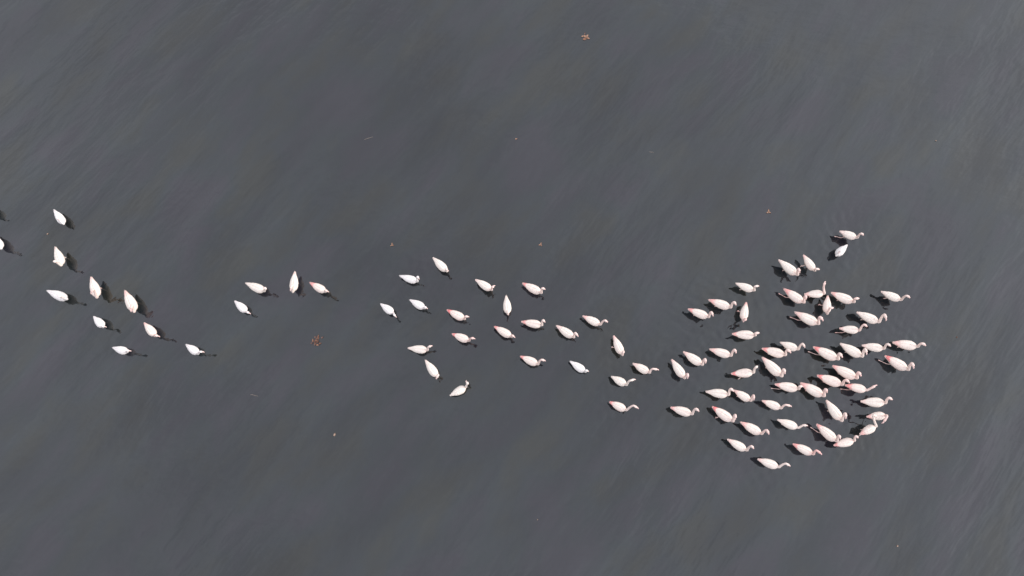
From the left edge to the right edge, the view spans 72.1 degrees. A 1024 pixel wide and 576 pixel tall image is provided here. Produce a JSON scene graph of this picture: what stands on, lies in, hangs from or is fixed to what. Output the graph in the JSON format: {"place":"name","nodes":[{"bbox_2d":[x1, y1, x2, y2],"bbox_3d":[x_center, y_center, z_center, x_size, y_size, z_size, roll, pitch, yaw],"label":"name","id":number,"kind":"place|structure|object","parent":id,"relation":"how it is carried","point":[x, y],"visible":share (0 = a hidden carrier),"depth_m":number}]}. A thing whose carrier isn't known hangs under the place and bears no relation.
{"place":"outdoors","nodes":[
{"label":"outdoors","id":0,"kind":"place"},
{"bbox_2d":[0,0,1023,575],"bbox_3d":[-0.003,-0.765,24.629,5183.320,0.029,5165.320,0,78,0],"label":"lake water","id":1,"kind":"structure","parent":0,"point":[186,168],"depth_m":24.50},
{"bbox_2d":[0,239,3,249],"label":"flamingo","id":2,"kind":"object","parent":1,"relation":"on","point":[1,244],"visible":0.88,"depth_m":24.49},
{"bbox_2d":[46,290,67,300],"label":"flamingo","id":3,"kind":"object","parent":1,"relation":"on","point":[59,295],"visible":0.98,"depth_m":24.05},
{"bbox_2d":[53,247,65,265],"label":"flamingo","id":4,"kind":"object","parent":1,"relation":"on","point":[59,258],"visible":0.98,"depth_m":24.25},
{"bbox_2d":[53,209,65,224],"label":"flamingo","id":5,"kind":"object","parent":1,"relation":"on","point":[60,218],"visible":0.98,"depth_m":24.66},
{"bbox_2d":[90,277,101,298],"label":"flamingo","id":6,"kind":"object","parent":1,"relation":"on","point":[95,290],"visible":0.98,"depth_m":24.00},
{"bbox_2d":[93,316,106,327],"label":"flamingo","id":7,"kind":"object","parent":1,"relation":"on","point":[99,322],"visible":0.98,"depth_m":23.87},
{"bbox_2d":[112,346,130,354],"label":"flamingo","id":8,"kind":"object","parent":1,"relation":"on","point":[122,350],"visible":0.99,"depth_m":23.66},
{"bbox_2d":[124,290,137,312],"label":"flamingo","id":9,"kind":"object","parent":1,"relation":"on","point":[131,303],"visible":0.99,"depth_m":23.89},
{"bbox_2d":[144,322,159,336],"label":"flamingo","id":10,"kind":"object","parent":1,"relation":"on","point":[150,330],"visible":0.98,"depth_m":23.75},
{"bbox_2d":[185,344,204,354],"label":"flamingo","id":11,"kind":"object","parent":1,"relation":"on","point":[193,350],"visible":1,"depth_m":23.66},
{"bbox_2d":[234,301,250,313],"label":"flamingo","id":12,"kind":"object","parent":1,"relation":"on","point":[242,307],"visible":0.99,"depth_m":23.98},
{"bbox_2d":[245,282,266,292],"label":"flamingo","id":13,"kind":"object","parent":1,"relation":"on","point":[257,288],"visible":0.98,"depth_m":24.07},
{"bbox_2d":[289,271,298,292],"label":"flamingo","id":14,"kind":"object","parent":1,"relation":"on","point":[293,285],"visible":1,"depth_m":24.05},
{"bbox_2d":[311,334,322,345],"bbox_3d":[-6.650,1.793,24.056,0.340,0.023,0.416,26,79,5],"label":"leaf clump","id":15,"kind":"object","parent":1,"relation":"on","point":[315,341],"visible":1,"depth_m":24.05},
{"bbox_2d":[309,282,328,292],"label":"flamingo","id":16,"kind":"object","parent":1,"relation":"on","point":[319,288],"visible":0.99,"depth_m":24.06},
{"bbox_2d":[380,303,396,317],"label":"flamingo","id":17,"kind":"object","parent":1,"relation":"on","point":[388,309],"visible":1,"depth_m":23.96},
{"bbox_2d":[399,275,418,283],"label":"flamingo","id":18,"kind":"object","parent":1,"relation":"on","point":[410,279],"visible":1,"depth_m":24.19},
{"bbox_2d":[409,299,427,309],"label":"flamingo","id":19,"kind":"object","parent":1,"relation":"on","point":[417,304],"visible":0.98,"depth_m":24.00},
{"bbox_2d":[408,345,431,353],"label":"flamingo","id":20,"kind":"object","parent":1,"relation":"on","point":[420,349],"visible":0.99,"depth_m":23.64},
{"bbox_2d":[425,360,438,378],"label":"flamingo","id":21,"kind":"object","parent":1,"relation":"on","point":[432,370],"visible":1,"depth_m":23.46},
{"bbox_2d":[433,257,448,271],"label":"flamingo","id":22,"kind":"object","parent":1,"relation":"on","point":[441,265],"visible":1,"depth_m":24.25},
{"bbox_2d":[447,309,468,320],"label":"flamingo","id":23,"kind":"object","parent":1,"relation":"on","point":[458,315],"visible":0.98,"depth_m":23.81},
{"bbox_2d":[450,380,468,395],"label":"flamingo","id":24,"kind":"object","parent":1,"relation":"on","point":[459,390],"visible":1,"depth_m":23.34},
{"bbox_2d":[452,333,474,342],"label":"flamingo","id":25,"kind":"object","parent":1,"relation":"on","point":[462,338],"visible":1,"depth_m":23.65},
{"bbox_2d":[475,279,494,290],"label":"flamingo","id":26,"kind":"object","parent":1,"relation":"on","point":[484,285],"visible":0.99,"depth_m":24.04},
{"bbox_2d":[494,326,514,337],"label":"flamingo","id":27,"kind":"object","parent":1,"relation":"on","point":[504,332],"visible":0.99,"depth_m":23.69},
{"bbox_2d":[503,295,510,314],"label":"flamingo","id":28,"kind":"object","parent":1,"relation":"on","point":[507,306],"visible":1,"depth_m":23.93},
{"bbox_2d":[521,319,544,327],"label":"flamingo","id":29,"kind":"object","parent":1,"relation":"on","point":[534,323],"visible":1,"depth_m":23.75},
{"bbox_2d":[520,356,545,365],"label":"flamingo","id":30,"kind":"object","parent":1,"relation":"on","point":[531,361],"visible":1,"depth_m":23.48},
{"bbox_2d":[522,283,544,294],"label":"flamingo","id":31,"kind":"object","parent":1,"relation":"on","point":[534,289],"visible":1,"depth_m":24.00},
{"bbox_2d":[556,325,577,337],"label":"flamingo","id":32,"kind":"object","parent":1,"relation":"on","point":[566,332],"visible":0.99,"depth_m":23.68},
{"bbox_2d":[570,361,588,372],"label":"flamingo","id":33,"kind":"object","parent":1,"relation":"on","point":[579,367],"visible":0.99,"depth_m":23.54},
{"bbox_2d":[582,315,607,325],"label":"flamingo","id":34,"kind":"object","parent":1,"relation":"on","point":[593,321],"visible":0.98,"depth_m":23.77},
{"bbox_2d":[611,335,624,355],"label":"flamingo","id":35,"kind":"object","parent":1,"relation":"on","point":[618,347],"visible":1,"depth_m":23.59},
{"bbox_2d":[611,376,635,385],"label":"flamingo","id":36,"kind":"object","parent":1,"relation":"on","point":[619,381],"visible":0.98,"depth_m":23.38},
{"bbox_2d":[609,401,638,411],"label":"flamingo","id":37,"kind":"object","parent":1,"relation":"on","point":[619,406],"visible":0.99,"depth_m":23.16},
{"bbox_2d":[633,363,658,373],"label":"flamingo","id":38,"kind":"object","parent":1,"relation":"on","point":[642,369],"visible":1,"depth_m":23.43},
{"bbox_2d":[671,359,688,378],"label":"flamingo","id":39,"kind":"object","parent":1,"relation":"on","point":[678,369],"visible":0.99,"depth_m":23.41},
{"bbox_2d":[670,406,698,416],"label":"flamingo","id":40,"kind":"object","parent":1,"relation":"on","point":[683,411],"visible":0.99,"depth_m":23.12},
{"bbox_2d":[683,351,706,365],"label":"flamingo","id":41,"kind":"object","parent":1,"relation":"on","point":[694,359],"visible":0.99,"depth_m":23.48},
{"bbox_2d":[688,308,713,318],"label":"flamingo","id":42,"kind":"object","parent":1,"relation":"on","point":[700,314],"visible":0.98,"depth_m":23.82},
{"bbox_2d":[705,388,733,397],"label":"flamingo","id":43,"kind":"object","parent":1,"relation":"on","point":[719,393],"visible":0.99,"depth_m":23.25},
{"bbox_2d":[708,299,735,309],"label":"flamingo","id":44,"kind":"object","parent":1,"relation":"on","point":[721,304],"visible":0.99,"depth_m":23.89},
{"bbox_2d":[709,348,736,357],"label":"flamingo","id":45,"kind":"object","parent":1,"relation":"on","point":[722,353],"visible":1,"depth_m":23.54},
{"bbox_2d":[712,406,736,421],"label":"flamingo","id":46,"kind":"object","parent":1,"relation":"on","point":[724,415],"visible":0.99,"depth_m":23.09},
{"bbox_2d":[727,439,753,451],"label":"flamingo","id":47,"kind":"object","parent":1,"relation":"on","point":[738,445],"visible":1,"depth_m":22.89},
{"bbox_2d":[737,302,747,321],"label":"flamingo","id":48,"kind":"object","parent":1,"relation":"on","point":[744,313],"visible":1,"depth_m":23.83},
{"bbox_2d":[731,366,757,378],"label":"flamingo","id":49,"kind":"object","parent":1,"relation":"on","point":[744,373],"visible":0.99,"depth_m":23.39},
{"bbox_2d":[734,390,754,401],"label":"flamingo","id":50,"kind":"object","parent":1,"relation":"on","point":[743,396],"visible":0.94,"depth_m":23.23},
{"bbox_2d":[732,330,758,339],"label":"flamingo","id":51,"kind":"object","parent":1,"relation":"on","point":[745,334],"visible":1,"depth_m":23.66},
{"bbox_2d":[736,283,758,291],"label":"flamingo","id":52,"kind":"object","parent":1,"relation":"on","point":[745,287],"visible":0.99,"depth_m":24.02},
{"bbox_2d":[740,421,768,434],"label":"flamingo","id":53,"kind":"object","parent":1,"relation":"on","point":[753,429],"visible":0.98,"depth_m":23.00},
{"bbox_2d":[757,458,789,468],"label":"flamingo","id":54,"kind":"object","parent":1,"relation":"on","point":[770,464],"visible":1,"depth_m":22.77},
{"bbox_2d":[762,357,785,376],"bbox_3d":[8.684,2.688,23.746,0.346,1.406,0.926,-42,81,-8],"label":"flamingo","id":55,"kind":"object","parent":1,"relation":"on","point":[773,368],"visible":0.98,"depth_m":23.41},
{"bbox_2d":[762,347,790,357],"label":"flamingo","id":56,"kind":"object","parent":1,"relation":"on","point":[776,352],"visible":0.99,"depth_m":23.53},
{"bbox_2d":[762,400,791,409],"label":"flamingo","id":57,"kind":"object","parent":1,"relation":"on","point":[773,405],"visible":0.98,"depth_m":23.17},
{"bbox_2d":[771,382,802,391],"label":"flamingo","id":58,"kind":"object","parent":1,"relation":"on","point":[788,387],"visible":0.99,"depth_m":23.29},
{"bbox_2d":[778,259,800,275],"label":"flamingo","id":59,"kind":"object","parent":1,"relation":"on","point":[789,268],"visible":0.99,"depth_m":24.15},
{"bbox_2d":[778,288,806,303],"bbox_3d":[9.612,0.310,24.260,0.880,1.415,0.320,37,80,7],"label":"flamingo","id":60,"kind":"object","parent":1,"relation":"on","point":[794,296],"visible":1,"depth_m":23.94},
{"bbox_2d":[777,419,807,429],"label":"flamingo","id":61,"kind":"object","parent":1,"relation":"on","point":[789,424],"visible":0.99,"depth_m":23.04},
{"bbox_2d":[780,342,804,350],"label":"flamingo","id":62,"kind":"object","parent":1,"relation":"on","point":[790,346],"visible":0.96,"depth_m":23.58},
{"bbox_2d":[790,311,823,325],"bbox_3d":[9.979,1.069,24.100,0.946,1.404,0.343,28,79,6],"label":"flamingo","id":63,"kind":"object","parent":1,"relation":"on","point":[809,319],"visible":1,"depth_m":23.76},
{"bbox_2d":[792,443,821,455],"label":"flamingo","id":64,"kind":"object","parent":1,"relation":"on","point":[804,450],"visible":0.98,"depth_m":22.86},
{"bbox_2d":[800,254,819,271],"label":"flamingo","id":65,"kind":"object","parent":1,"relation":"on","point":[809,264],"visible":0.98,"depth_m":24.20},
{"bbox_2d":[800,382,827,396],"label":"flamingo","id":66,"kind":"object","parent":1,"relation":"on","point":[813,390],"visible":0.98,"depth_m":23.25},
{"bbox_2d":[804,281,825,297],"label":"flamingo","id":67,"kind":"object","parent":1,"relation":"on","point":[815,293],"visible":0.99,"depth_m":23.97},
{"bbox_2d":[808,346,842,360],"bbox_3d":[10.527,2.238,23.845,0.945,1.406,0.346,27,79,6],"label":"flamingo","id":68,"kind":"object","parent":1,"relation":"on","point":[827,354],"visible":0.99,"depth_m":23.51},
{"bbox_2d":[810,424,840,441],"bbox_3d":[10.309,4.796,23.286,0.869,1.408,0.326,42,81,8],"label":"flamingo","id":69,"kind":"object","parent":1,"relation":"on","point":[828,434],"visible":0.99,"depth_m":22.96},
{"bbox_2d":[818,295,833,314],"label":"flamingo","id":70,"kind":"object","parent":1,"relation":"on","point":[827,307],"visible":0.98,"depth_m":23.89},
{"bbox_2d":[817,375,849,386],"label":"flamingo","id":71,"kind":"object","parent":1,"relation":"on","point":[832,381],"visible":0.98,"depth_m":23.32},
{"bbox_2d":[826,400,846,421],"bbox_3d":[10.615,4.097,23.441,0.321,1.402,0.857,-32,80,-7],"label":"flamingo","id":72,"kind":"object","parent":1,"relation":"on","point":[833,410],"visible":1,"depth_m":23.11},
{"bbox_2d":[835,244,847,256],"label":"flamingo","id":73,"kind":"object","parent":1,"relation":"on","point":[840,251],"visible":1,"depth_m":24.41},
{"bbox_2d":[831,292,858,303],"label":"flamingo","id":74,"kind":"object","parent":1,"relation":"on","point":[844,298],"visible":0.97,"depth_m":23.93},
{"bbox_2d":[833,435,858,446],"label":"flamingo","id":75,"kind":"object","parent":1,"relation":"on","point":[845,442],"visible":0.99,"depth_m":22.91},
{"bbox_2d":[832,365,861,379],"bbox_3d":[11.098,2.854,23.710,0.924,1.406,0.346,28,79,6],"label":"flamingo","id":76,"kind":"object","parent":1,"relation":"on","point":[847,373],"visible":0.98,"depth_m":23.37},
{"bbox_2d":[834,231,863,239],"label":"flamingo","id":77,"kind":"object","parent":1,"relation":"on","point":[849,235],"visible":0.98,"depth_m":24.43},
{"bbox_2d":[835,324,866,333],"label":"flamingo","id":78,"kind":"object","parent":1,"relation":"on","point":[851,329],"visible":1,"depth_m":23.71},
{"bbox_2d":[840,343,867,357],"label":"flamingo","id":79,"kind":"object","parent":1,"relation":"on","point":[852,351],"visible":0.99,"depth_m":23.54},
{"bbox_2d":[844,384,876,392],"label":"flamingo","id":80,"kind":"object","parent":1,"relation":"on","point":[858,388],"visible":0.99,"depth_m":23.29},
{"bbox_2d":[859,414,877,435],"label":"flamingo","id":81,"kind":"object","parent":1,"relation":"on","point":[868,429],"visible":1,"depth_m":23.00},
{"bbox_2d":[856,312,886,323],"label":"flamingo","id":82,"kind":"object","parent":1,"relation":"on","point":[869,318],"visible":0.98,"depth_m":23.78},
{"bbox_2d":[860,397,892,406],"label":"flamingo","id":83,"kind":"object","parent":1,"relation":"on","point":[875,402],"visible":1,"depth_m":23.18},
{"bbox_2d":[862,343,890,351],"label":"flamingo","id":84,"kind":"object","parent":1,"relation":"on","point":[875,347],"visible":0.98,"depth_m":23.58},
{"bbox_2d":[866,412,887,423],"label":"flamingo","id":85,"kind":"object","parent":1,"relation":"on","point":[881,415],"visible":0.85,"depth_m":23.09},
{"bbox_2d":[881,291,909,301],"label":"flamingo","id":86,"kind":"object","parent":1,"relation":"on","point":[892,296],"visible":0.98,"depth_m":23.96},
{"bbox_2d":[878,355,914,370],"bbox_3d":[12.861,2.557,23.776,0.907,1.405,0.340,33,80,7],"label":"flamingo","id":87,"kind":"object","parent":1,"relation":"on","point":[898,364],"visible":1,"depth_m":23.45},
{"bbox_2d":[892,340,925,349],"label":"flamingo","id":88,"kind":"object","parent":1,"relation":"on","point":[907,344],"visible":0.98,"depth_m":23.58}
]}

